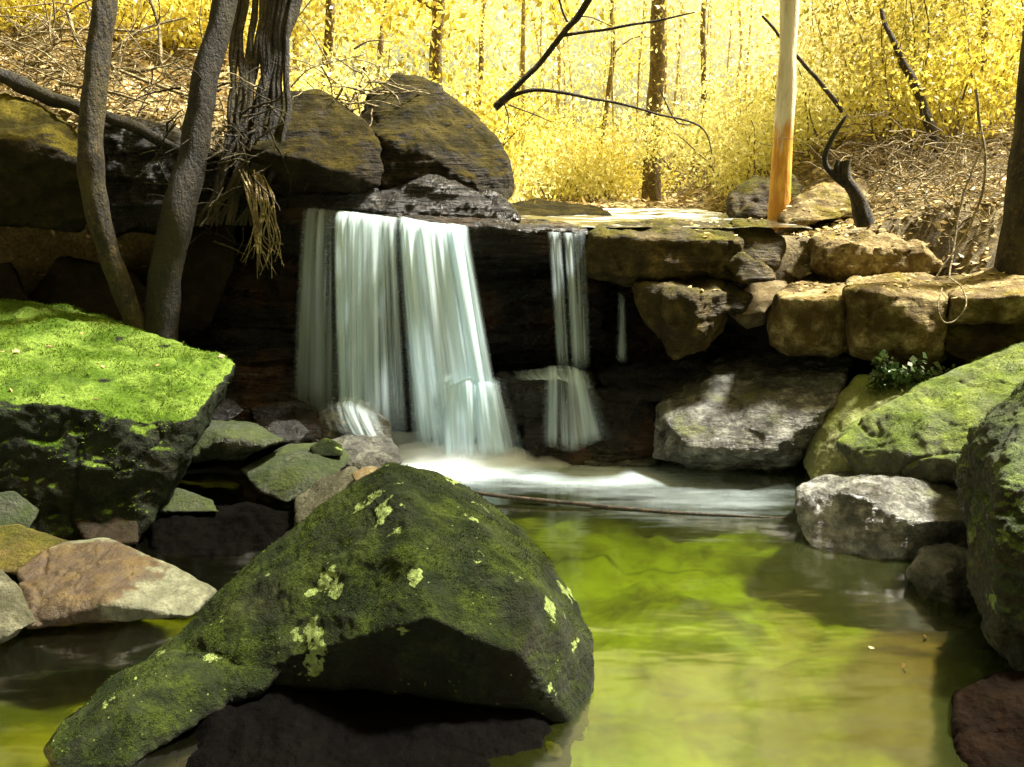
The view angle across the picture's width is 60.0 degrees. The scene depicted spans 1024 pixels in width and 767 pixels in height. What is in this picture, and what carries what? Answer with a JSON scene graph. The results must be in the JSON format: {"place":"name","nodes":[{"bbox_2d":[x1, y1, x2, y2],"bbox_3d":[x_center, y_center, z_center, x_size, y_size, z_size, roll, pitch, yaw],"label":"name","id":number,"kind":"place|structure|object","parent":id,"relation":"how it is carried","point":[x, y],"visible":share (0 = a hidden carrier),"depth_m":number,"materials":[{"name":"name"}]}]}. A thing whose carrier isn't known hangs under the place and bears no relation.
{"place":"outdoors","nodes":[
{"label":"outdoors","id":0,"kind":"place"},
{"bbox_2d":[240,439,349,502],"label":"flat slab","id":1,"kind":"structure","parent":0,"point":[288,473],"depth_m":5.36,"materials":[{"name":"green stone"}]},
{"bbox_2d":[182,437,809,499],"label":"pool water","id":2,"kind":"structure","parent":0,"point":[419,453],"depth_m":6.12,"materials":[{"name":"liquid"}]},
{"bbox_2d":[0,569,35,643],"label":"flat rock","id":3,"kind":"object","parent":2,"relation":"in","point":[16,616],"visible":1,"depth_m":3.74,"materials":[{"name":"grey stone"}]},
{"bbox_2d":[0,524,67,575],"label":"rock","id":4,"kind":"object","parent":2,"relation":"in","point":[20,545],"visible":0.56,"depth_m":4.39,"materials":[{"name":"yellow stone"}]},
{"bbox_2d":[74,517,138,545],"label":"rock","id":5,"kind":"object","parent":2,"relation":"in","point":[121,530],"visible":0.5,"depth_m":4.72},
{"bbox_2d":[16,537,216,628],"bbox_3d":[-1.931,0.951,4.263,0.783,0.325,1.149,-9,15,-34],"label":"flat rock","id":6,"kind":"object","parent":2,"relation":"in","point":[89,582],"visible":0.98,"depth_m":4.02,"materials":[{"name":"brown stone"}]},
{"bbox_2d":[294,466,357,525],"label":"rock","id":7,"kind":"object","parent":2,"relation":"on","point":[321,491],"visible":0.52,"depth_m":4.96,"materials":[{"name":"grey stone"}]},
{"bbox_2d":[331,433,401,469],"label":"rock","id":8,"kind":"object","parent":2,"relation":"on","point":[352,444],"visible":0.36,"depth_m":5.75,"materials":[{"name":"grey stone"}]},
{"bbox_2d":[319,402,392,439],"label":"round rock","id":9,"kind":"object","parent":8,"relation":"on","point":[333,421],"visible":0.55,"depth_m":6.03,"materials":[{"name":"stone"}]},
{"bbox_2d":[440,379,515,457],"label":"step rock","id":10,"kind":"object","parent":2,"relation":"in","point":[509,447],"visible":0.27,"depth_m":6.22,"materials":[{"name":"black stone"}]},
{"bbox_2d":[521,384,655,470],"bbox_3d":[0.564,0.303,6.438,0.996,0.626,0.698,0,13,0],"label":"step rock","id":11,"kind":"object","parent":2,"relation":"in","point":[625,430],"visible":0.77,"depth_m":6.19,"materials":[{"name":"stone"}]},
{"bbox_2d":[474,491,789,518],"bbox_3d":[0.654,0.729,5.312,1.960,0.067,0.057,2,13,9],"label":"driftwood stick","id":12,"kind":"object","parent":2,"relation":"on","point":[565,502],"visible":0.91,"depth_m":5.32,"materials":[{"name":"plant"}]},
{"bbox_2d":[803,374,925,479],"bbox_3d":[2.360,0.284,5.934,0.725,0.717,1.407,5,14,21],"label":"flat rock","id":13,"kind":"object","parent":2,"relation":"on","point":[856,399],"visible":0.33,"depth_m":5.69,"materials":[{"name":"yellow stone"}]},
{"bbox_2d":[866,348,954,395],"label":"leafy plant","id":14,"kind":"object","parent":13,"relation":"on","point":[914,375],"visible":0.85,"depth_m":5.68,"materials":[{"name":"green plant"}]},
{"bbox_2d":[794,471,968,565],"bbox_3d":[2.182,0.734,5.166,0.998,0.556,1.283,5,14,21],"label":"flat rock","id":15,"kind":"object","parent":2,"relation":"in","point":[882,520],"visible":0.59,"depth_m":4.70,"materials":[{"name":"stone"}]},
{"bbox_2d":[836,342,1023,483],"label":"sloping rock","id":16,"kind":"object","parent":15,"relation":"on","point":[877,438],"visible":0.71,"depth_m":5.08,"materials":[{"name":"green stone"}]},
{"bbox_2d":[906,543,982,629],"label":"rock","id":17,"kind":"object","parent":2,"relation":"in","point":[936,575],"visible":0.65,"depth_m":4.16,"materials":[{"name":"grey stone"}]},
{"bbox_2d":[951,669,1023,766],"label":"rock","id":18,"kind":"object","parent":2,"relation":"in","point":[987,722],"visible":0.99,"depth_m":3.11,"materials":[{"name":"red stone"}]},
{"bbox_2d":[0,20,1015,661],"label":"ground","id":19,"kind":"structure","parent":0,"point":[30,250],"depth_m":6.77,"materials":[{"name":"soil"}]},
{"bbox_2d":[0,93,85,232],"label":"overhanging rock","id":20,"kind":"object","parent":19,"relation":"on","point":[39,186],"visible":0.82,"depth_m":5.88,"materials":[{"name":"brown stone"}]},
{"bbox_2d":[0,68,179,154],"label":"fallen log","id":21,"kind":"object","parent":20,"relation":"on","point":[20,84],"visible":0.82,"depth_m":6.02,"materials":[{"name":"wood"}]},
{"bbox_2d":[0,0,137,97],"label":"brush pile","id":22,"kind":"object","parent":19,"relation":"on","point":[30,41],"visible":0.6,"depth_m":6.66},
{"bbox_2d":[28,256,146,322],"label":"cave rock","id":23,"kind":"object","parent":19,"relation":"on","point":[82,284],"visible":0.38,"depth_m":6.40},
{"bbox_2d":[0,0,209,46],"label":"shrub","id":24,"kind":"object","parent":19,"relation":"on","point":[23,21],"visible":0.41,"depth_m":7.55,"materials":[{"name":"yellow plant"}]},
{"bbox_2d":[76,0,143,328],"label":"leaning tree","id":25,"kind":"object","parent":19,"relation":"on","point":[90,164],"visible":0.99,"depth_m":5.63,"materials":[{"name":"brown plant"}]},
{"bbox_2d":[0,299,234,540],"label":"green boulder","id":26,"kind":"object","parent":19,"relation":"on","point":[68,493],"visible":0.84,"depth_m":4.82,"materials":[{"name":"stone"}]},
{"bbox_2d":[0,298,232,534],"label":"moss","id":27,"kind":"object","parent":26,"relation":"on","point":[109,320],"visible":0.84,"depth_m":5.29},
{"bbox_2d":[191,420,284,462],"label":"flat slab","id":28,"kind":"structure","parent":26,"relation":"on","point":[220,439],"depth_m":5.39,"materials":[{"name":"green stone"}]},
{"bbox_2d":[0,13,323,404],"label":"leaf litter","id":29,"kind":"object","parent":19,"relation":"on","point":[123,82],"visible":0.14,"depth_m":7.21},
{"bbox_2d":[88,116,263,237],"bbox_3d":[-2.471,-1.542,6.606,1.456,0.870,1.107,0,13,0],"label":"overhanging rock","id":30,"kind":"object","parent":19,"relation":"on","point":[133,208],"visible":0.34,"depth_m":6.19,"materials":[{"name":"black stone"}]},
{"bbox_2d":[41,0,315,56],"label":"shrub","id":31,"kind":"object","parent":19,"relation":"on","point":[180,37],"visible":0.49,"depth_m":7.68,"materials":[{"name":"yellow plant"}]},
{"bbox_2d":[1,0,364,150],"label":"brush pile","id":32,"kind":"object","parent":19,"relation":"on","point":[155,88],"visible":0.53,"depth_m":6.32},
{"bbox_2d":[143,0,237,341],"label":"leaning tree","id":33,"kind":"object","parent":19,"relation":"on","point":[162,306],"visible":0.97,"depth_m":5.85,"materials":[{"name":"brown plant"}]},
{"bbox_2d":[148,501,294,569],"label":"rock","id":34,"kind":"object","parent":19,"relation":"on","point":[233,536],"visible":0.8,"depth_m":4.83,"materials":[{"name":"black stone"}]},
{"bbox_2d":[178,224,315,422],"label":"stepped cliff","id":35,"kind":"structure","parent":19,"relation":"on","point":[255,331],"depth_m":6.59,"materials":[{"name":"stone"}]},
{"bbox_2d":[178,222,235,334],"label":"rock","id":36,"kind":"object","parent":35,"relation":"on","point":[204,278],"depth_m":6.41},
{"bbox_2d":[249,400,322,442],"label":"rock","id":37,"kind":"object","parent":35,"relation":"on","point":[302,412],"visible":0.71,"depth_m":6.11,"materials":[{"name":"stone"}]},
{"bbox_2d":[248,0,302,131],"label":"leaning tree","id":38,"kind":"object","parent":19,"relation":"on","point":[297,7],"visible":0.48,"depth_m":6.21,"materials":[{"name":"brown plant"}]},
{"bbox_2d":[196,0,294,225],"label":"strangler tree","id":39,"kind":"object","parent":38,"relation":"attached to","point":[268,31],"visible":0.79,"depth_m":6.18,"materials":[{"name":"brown plant"}]},
{"bbox_2d":[124,67,307,258],"bbox_3d":[-1.975,-1.518,6.138,1.145,1.326,0.916,0,13,0],"label":"brush pile","id":40,"kind":"object","parent":39,"relation":"attached to","point":[240,132],"visible":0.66,"depth_m":6.03,"materials":[{"name":"brown plant"}]},
{"bbox_2d":[238,169,283,278],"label":"hanging roots","id":41,"kind":"object","parent":39,"relation":"hanging from","point":[248,187],"visible":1,"depth_m":6.04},
{"bbox_2d":[225,43,423,115],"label":"shrub","id":42,"kind":"object","parent":19,"relation":"on","point":[298,85],"visible":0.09,"depth_m":7.64,"materials":[{"name":"yellow plant"}]},
{"bbox_2d":[250,0,482,91],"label":"forest tree","id":43,"kind":"object","parent":19,"relation":"on","point":[329,37],"visible":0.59,"depth_m":10.36,"materials":[{"name":"yellow plant"}]},
{"bbox_2d":[292,4,493,109],"bbox_3d":[-1.562,-2.730,9.875,2.608,2.342,4.038,-6,14,-24],"label":"shrub","id":44,"kind":"object","parent":19,"relation":"on","point":[356,37],"visible":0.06,"depth_m":8.96,"materials":[{"name":"yellow plant"}]},
{"bbox_2d":[293,0,520,87],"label":"forest tree","id":45,"kind":"object","parent":19,"relation":"on","point":[380,47],"visible":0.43,"depth_m":15.02,"materials":[{"name":"yellow plant"}]},
{"bbox_2d":[298,0,530,110],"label":"forest tree","id":46,"kind":"object","parent":19,"relation":"on","point":[438,24],"visible":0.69,"depth_m":12.16,"materials":[{"name":"yellow plant"}]},
{"bbox_2d":[261,206,588,269],"bbox_3d":[-0.629,-1.050,6.662,2.400,0.579,1.004,0,13,0],"label":"rock ledge","id":47,"kind":"object","parent":19,"relation":"on","point":[508,242],"visible":0.45,"depth_m":6.23,"materials":[{"name":"stone"}]},
{"bbox_2d":[257,188,385,214],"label":"rock","id":48,"kind":"object","parent":47,"relation":"on","point":[371,200],"visible":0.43,"depth_m":6.25,"materials":[{"name":"black stone"}]},
{"bbox_2d":[233,89,383,193],"bbox_3d":[-1.526,-1.784,6.652,1.220,0.805,1.373,0,13,0],"label":"boulder","id":49,"kind":"object","parent":48,"relation":"on","point":[328,144],"visible":0.64,"depth_m":6.18,"materials":[{"name":"brown stone"}]},
{"bbox_2d":[290,16,429,125],"bbox_3d":[-1.152,-2.276,6.761,1.225,1.110,0.992,-6,14,-25],"label":"brush pile","id":50,"kind":"object","parent":49,"relation":"on","point":[349,103],"visible":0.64,"depth_m":6.66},
{"bbox_2d":[305,210,506,456],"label":"waterfall","id":51,"kind":"structure","parent":47,"relation":"on","point":[455,400],"depth_m":6.06,"materials":[{"name":"white liquid"}]},
{"bbox_2d":[361,72,514,201],"bbox_3d":[-0.605,-1.939,7.327,1.253,1.182,1.854,0,13,0],"label":"boulder","id":52,"kind":"object","parent":47,"relation":"on","point":[438,130],"visible":0.6,"depth_m":6.70,"materials":[{"name":"brown stone"}]},
{"bbox_2d":[379,174,520,222],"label":"rock","id":53,"kind":"object","parent":47,"relation":"on","point":[433,195],"visible":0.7,"depth_m":6.38,"materials":[{"name":"black stone"}]},
{"bbox_2d":[532,234,596,442],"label":"waterfall","id":54,"kind":"structure","parent":47,"relation":"attached to","point":[588,427],"depth_m":6.11,"materials":[{"name":"white liquid"}]},
{"bbox_2d":[298,263,657,438],"bbox_3d":[-0.792,-0.321,7.052,4.018,1.630,1.170,0,13,0],"label":"cliff face","id":55,"kind":"object","parent":19,"relation":"on","point":[518,308],"visible":0.23,"depth_m":6.64},
{"bbox_2d":[347,53,618,202],"bbox_3d":[-0.485,-2.419,9.235,3.796,2.092,2.696,-7,14,-27],"label":"shrub","id":56,"kind":"object","parent":19,"relation":"on","point":[492,122],"visible":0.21,"depth_m":9.18,"materials":[{"name":"yellow plant"}]},
{"bbox_2d":[0,471,1010,766],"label":"pool bed","id":57,"kind":"object","parent":19,"relation":"on","point":[734,641],"visible":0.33,"depth_m":4.32,"materials":[{"name":"liquid"}]},
{"bbox_2d":[43,463,594,766],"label":"foreground boulder","id":58,"kind":"object","parent":57,"relation":"on","point":[430,648],"visible":0.81,"depth_m":3.28,"materials":[{"name":"stone"}]},
{"bbox_2d":[46,461,595,764],"bbox_3d":[-0.632,0.887,3.633,1.945,0.958,1.517,0,13,0],"label":"moss","id":59,"kind":"object","parent":58,"relation":"on","point":[384,619],"visible":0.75,"depth_m":3.43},
{"bbox_2d":[175,684,574,766],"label":"rock shelf","id":60,"kind":"object","parent":57,"relation":"on","point":[277,725],"visible":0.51,"depth_m":3.09,"materials":[{"name":"black stone"}]},
{"bbox_2d":[953,380,1023,670],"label":"edge boulder","id":61,"kind":"object","parent":57,"relation":"on","point":[995,574],"visible":0.97,"depth_m":3.58,"materials":[{"name":"stone"}]},
{"bbox_2d":[454,61,590,202],"bbox_3d":[-0.337,-2.599,10.293,2.571,2.099,2.264,-4,13,-17],"label":"shrub","id":62,"kind":"object","parent":19,"relation":"on","point":[517,191],"visible":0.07,"depth_m":10.14,"materials":[{"name":"yellow plant"}]},
{"bbox_2d":[388,0,695,181],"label":"forest tree","id":63,"kind":"object","parent":19,"relation":"on","point":[481,26],"visible":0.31,"depth_m":16.84,"materials":[{"name":"yellow plant"}]},
{"bbox_2d":[495,364,597,427],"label":"step rock","id":64,"kind":"object","parent":19,"relation":"on","point":[527,397],"visible":0.77,"depth_m":6.22,"materials":[{"name":"black stone"}]},
{"bbox_2d":[468,0,627,200],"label":"forest tree","id":65,"kind":"object","parent":19,"relation":"on","point":[525,10],"visible":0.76,"depth_m":11.04,"materials":[{"name":"plant"}]},
{"bbox_2d":[87,0,1015,138],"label":"wood","id":66,"kind":"object","parent":19,"relation":"on","point":[528,48],"visible":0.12,"depth_m":32.41,"materials":[{"name":"beige plant"}]},
{"bbox_2d":[512,198,611,215],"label":"rock","id":67,"kind":"object","parent":19,"relation":"on","point":[540,207],"visible":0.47,"depth_m":8.52,"materials":[{"name":"brown stone"}]},
{"bbox_2d":[445,0,714,184],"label":"forest tree","id":68,"kind":"object","parent":19,"relation":"on","point":[558,67],"visible":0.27,"depth_m":18.95,"materials":[{"name":"yellow plant"}]},
{"bbox_2d":[498,101,663,203],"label":"shrub","id":69,"kind":"object","parent":19,"relation":"on","point":[573,182],"visible":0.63,"depth_m":13.52,"materials":[{"name":"yellow plant"}]},
{"bbox_2d":[390,0,773,194],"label":"forest tree","id":70,"kind":"object","parent":19,"relation":"on","point":[607,92],"visible":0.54,"depth_m":14.68,"materials":[{"name":"yellow plant"}]},
{"bbox_2d":[525,112,694,200],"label":"shrub","id":71,"kind":"object","parent":19,"relation":"on","point":[628,184],"visible":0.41,"depth_m":14.07,"materials":[{"name":"yellow plant"}]},
{"bbox_2d":[289,64,1016,210],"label":"leaf litter","id":72,"kind":"object","parent":19,"relation":"on","point":[674,202],"visible":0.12,"depth_m":11.85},
{"bbox_2d":[597,358,711,404],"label":"step rock","id":73,"kind":"object","parent":19,"relation":"on","point":[657,382],"visible":0.84,"depth_m":6.40,"materials":[{"name":"black stone"}]},
{"bbox_2d":[582,218,744,286],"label":"stone block","id":74,"kind":"structure","parent":19,"relation":"on","point":[624,255],"depth_m":6.04,"materials":[{"name":"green stone"}]},
{"bbox_2d":[593,279,756,387],"bbox_3d":[1.674,-0.498,7.079,2.286,1.053,0.669,-2,13,-9],"label":"cliff face","id":75,"kind":"object","parent":19,"relation":"on","point":[729,338],"visible":0.12,"depth_m":6.76},
{"bbox_2d":[576,44,776,189],"bbox_3d":[2.936,-3.640,12.262,3.347,1.880,3.489,-7,14,-28],"label":"shrub","id":76,"kind":"object","parent":19,"relation":"on","point":[667,134],"visible":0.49,"depth_m":12.46,"materials":[{"name":"yellow plant"}]},
{"bbox_2d":[631,276,730,359],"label":"stone block","id":77,"kind":"structure","parent":19,"relation":"on","point":[681,319],"depth_m":5.99,"materials":[{"name":"brown stone"}]},
{"bbox_2d":[721,285,752,313],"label":"rock","id":78,"kind":"object","parent":77,"relation":"on","point":[739,300],"visible":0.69,"depth_m":6.07,"materials":[{"name":"brown stone"}]},
{"bbox_2d":[726,252,775,283],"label":"rock","id":79,"kind":"object","parent":78,"relation":"on","point":[743,267],"visible":0.9,"depth_m":6.08,"materials":[{"name":"brown stone"}]},
{"bbox_2d":[730,218,785,271],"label":"rock","id":80,"kind":"object","parent":79,"relation":"on","point":[764,244],"visible":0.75,"depth_m":6.21,"materials":[{"name":"brown stone"}]},
{"bbox_2d":[571,0,822,201],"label":"forest tree","id":81,"kind":"object","parent":19,"relation":"on","point":[656,74],"visible":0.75,"depth_m":13.21,"materials":[{"name":"brown plant"}]},
{"bbox_2d":[565,0,845,132],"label":"forest tree","id":82,"kind":"object","parent":19,"relation":"on","point":[703,37],"visible":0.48,"depth_m":17.04,"materials":[{"name":"yellow plant"}]},
{"bbox_2d":[596,67,828,204],"bbox_3d":[2.731,-2.683,9.933,2.666,1.681,2.959,-8,15,-30],"label":"shrub","id":83,"kind":"object","parent":19,"relation":"on","point":[751,161],"visible":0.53,"depth_m":9.90,"materials":[{"name":"yellow plant"}]},
{"bbox_2d":[668,0,809,117],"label":"forest tree","id":84,"kind":"object","parent":19,"relation":"on","point":[741,23],"visible":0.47,"depth_m":20.72,"materials":[{"name":"yellow plant"}]},
{"bbox_2d":[652,348,852,471],"bbox_3d":[1.772,0.193,6.408,1.195,0.763,1.851,8,15,31],"label":"flat rock","id":85,"kind":"object","parent":19,"relation":"on","point":[764,409],"visible":0.84,"depth_m":5.96,"materials":[{"name":"stone"}]},
{"bbox_2d":[728,279,787,328],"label":"tilted slab","id":86,"kind":"structure","parent":19,"relation":"on","point":[755,313],"depth_m":6.46,"materials":[{"name":"stone"}]},
{"bbox_2d":[726,174,801,218],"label":"back rock","id":87,"kind":"object","parent":19,"relation":"on","point":[749,198],"visible":0.5,"depth_m":7.77,"materials":[{"name":"grey stone"}]},
{"bbox_2d":[767,0,799,231],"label":"gum tree","id":88,"kind":"object","parent":19,"relation":"on","point":[781,172],"visible":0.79,"depth_m":7.28,"materials":[{"name":"orange plant"}]},
{"bbox_2d":[766,280,847,356],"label":"stone block","id":89,"kind":"structure","parent":19,"relation":"on","point":[799,324],"depth_m":6.02,"materials":[{"name":"beige stone"}]},
{"bbox_2d":[703,26,918,164],"bbox_3d":[3.133,-2.922,9.248,2.364,1.410,2.028,-8,15,-32],"label":"shrub","id":90,"kind":"object","parent":19,"relation":"on","point":[805,110],"visible":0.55,"depth_m":8.95,"materials":[{"name":"yellow plant"}]},
{"bbox_2d":[777,179,875,227],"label":"back rock","id":91,"kind":"object","parent":19,"relation":"on","point":[821,202],"visible":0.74,"depth_m":7.23,"materials":[{"name":"beige stone"}]},
{"bbox_2d":[822,115,874,226],"bbox_3d":[2.445,-1.531,6.416,0.421,0.790,0.151,0,13,0],"label":"forked stump","id":92,"kind":"object","parent":19,"relation":"on","point":[839,173],"visible":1,"depth_m":6.41,"materials":[{"name":"wood"}]},
{"bbox_2d":[701,80,1015,376],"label":"leaf litter","id":93,"kind":"object","parent":19,"relation":"on","point":[802,232],"visible":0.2,"depth_m":7.45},
{"bbox_2d":[731,0,1008,106],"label":"shrub","id":94,"kind":"object","parent":19,"relation":"on","point":[814,31],"visible":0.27,"depth_m":10.27,"materials":[{"name":"yellow plant"}]},
{"bbox_2d":[755,73,1009,187],"bbox_3d":[3.681,-2.114,8.118,2.860,1.493,1.830,0,13,0],"label":"brush pile","id":95,"kind":"object","parent":19,"relation":"on","point":[905,139],"visible":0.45,"depth_m":7.94,"materials":[{"name":"brown plant"}]},
{"bbox_2d":[771,87,1011,220],"bbox_3d":[3.408,-1.643,7.409,3.358,1.535,1.771,0,13,0],"label":"brush pile","id":96,"kind":"object","parent":19,"relation":"on","point":[945,178],"visible":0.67,"depth_m":7.18,"materials":[{"name":"wood"}]},
{"bbox_2d":[771,0,1018,139],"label":"shrub","id":97,"kind":"object","parent":19,"relation":"on","point":[906,19],"visible":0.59,"depth_m":8.60,"materials":[{"name":"yellow plant"}]},
{"bbox_2d":[842,272,949,374],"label":"stone block","id":98,"kind":"structure","parent":19,"relation":"on","point":[901,325],"depth_m":5.81,"materials":[{"name":"beige stone"}]},
{"bbox_2d":[808,218,946,281],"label":"stone block","id":99,"kind":"structure","parent":98,"relation":"on","point":[831,259],"depth_m":6.59,"materials":[{"name":"beige stone"}]},
{"bbox_2d":[814,14,1020,149],"bbox_3d":[3.963,-2.790,8.484,2.361,1.224,2.468,0,13,0],"label":"shrub","id":100,"kind":"object","parent":19,"relation":"on","point":[972,84],"visible":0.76,"depth_m":8.13,"materials":[{"name":"yellow plant"}]},
{"bbox_2d":[842,163,1004,251],"bbox_3d":[3.489,-1.306,6.898,1.624,0.849,0.840,-3,13,-13],"label":"brush pile","id":101,"kind":"object","parent":19,"relation":"on","point":[948,205],"visible":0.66,"depth_m":6.79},
{"bbox_2d":[853,0,1023,120],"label":"shrub","id":102,"kind":"object","parent":19,"relation":"on","point":[1015,21],"visible":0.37,"depth_m":8.81,"materials":[{"name":"yellow plant"}]},
{"bbox_2d":[944,322,1023,363],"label":"stone block","id":103,"kind":"structure","parent":19,"relation":"on","point":[965,343],"depth_m":5.77,"materials":[{"name":"brown stone"}]},
{"bbox_2d":[932,271,1023,324],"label":"stone block","id":104,"kind":"structure","parent":103,"relation":"on","point":[989,303],"depth_m":5.73,"materials":[{"name":"beige stone"}]},
{"bbox_2d":[994,28,1023,275],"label":"forest tree","id":105,"kind":"object","parent":19,"relation":"on","point":[1009,258],"visible":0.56,"depth_m":6.20,"materials":[{"name":"brown plant"}]},
{"bbox_2d":[262,208,811,228],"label":"stream water","id":106,"kind":"structure","parent":0,"point":[637,215],"depth_m":7.87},
{"bbox_2d":[493,0,712,154],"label":"overhanging branch","id":107,"kind":"object","parent":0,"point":[506,97],"visible":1,"depth_m":4.37,"materials":[{"name":"black plant"}]},
{"bbox_2d":[249,0,1018,152],"label":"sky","id":108,"kind":"structure","parent":0,"point":[618,92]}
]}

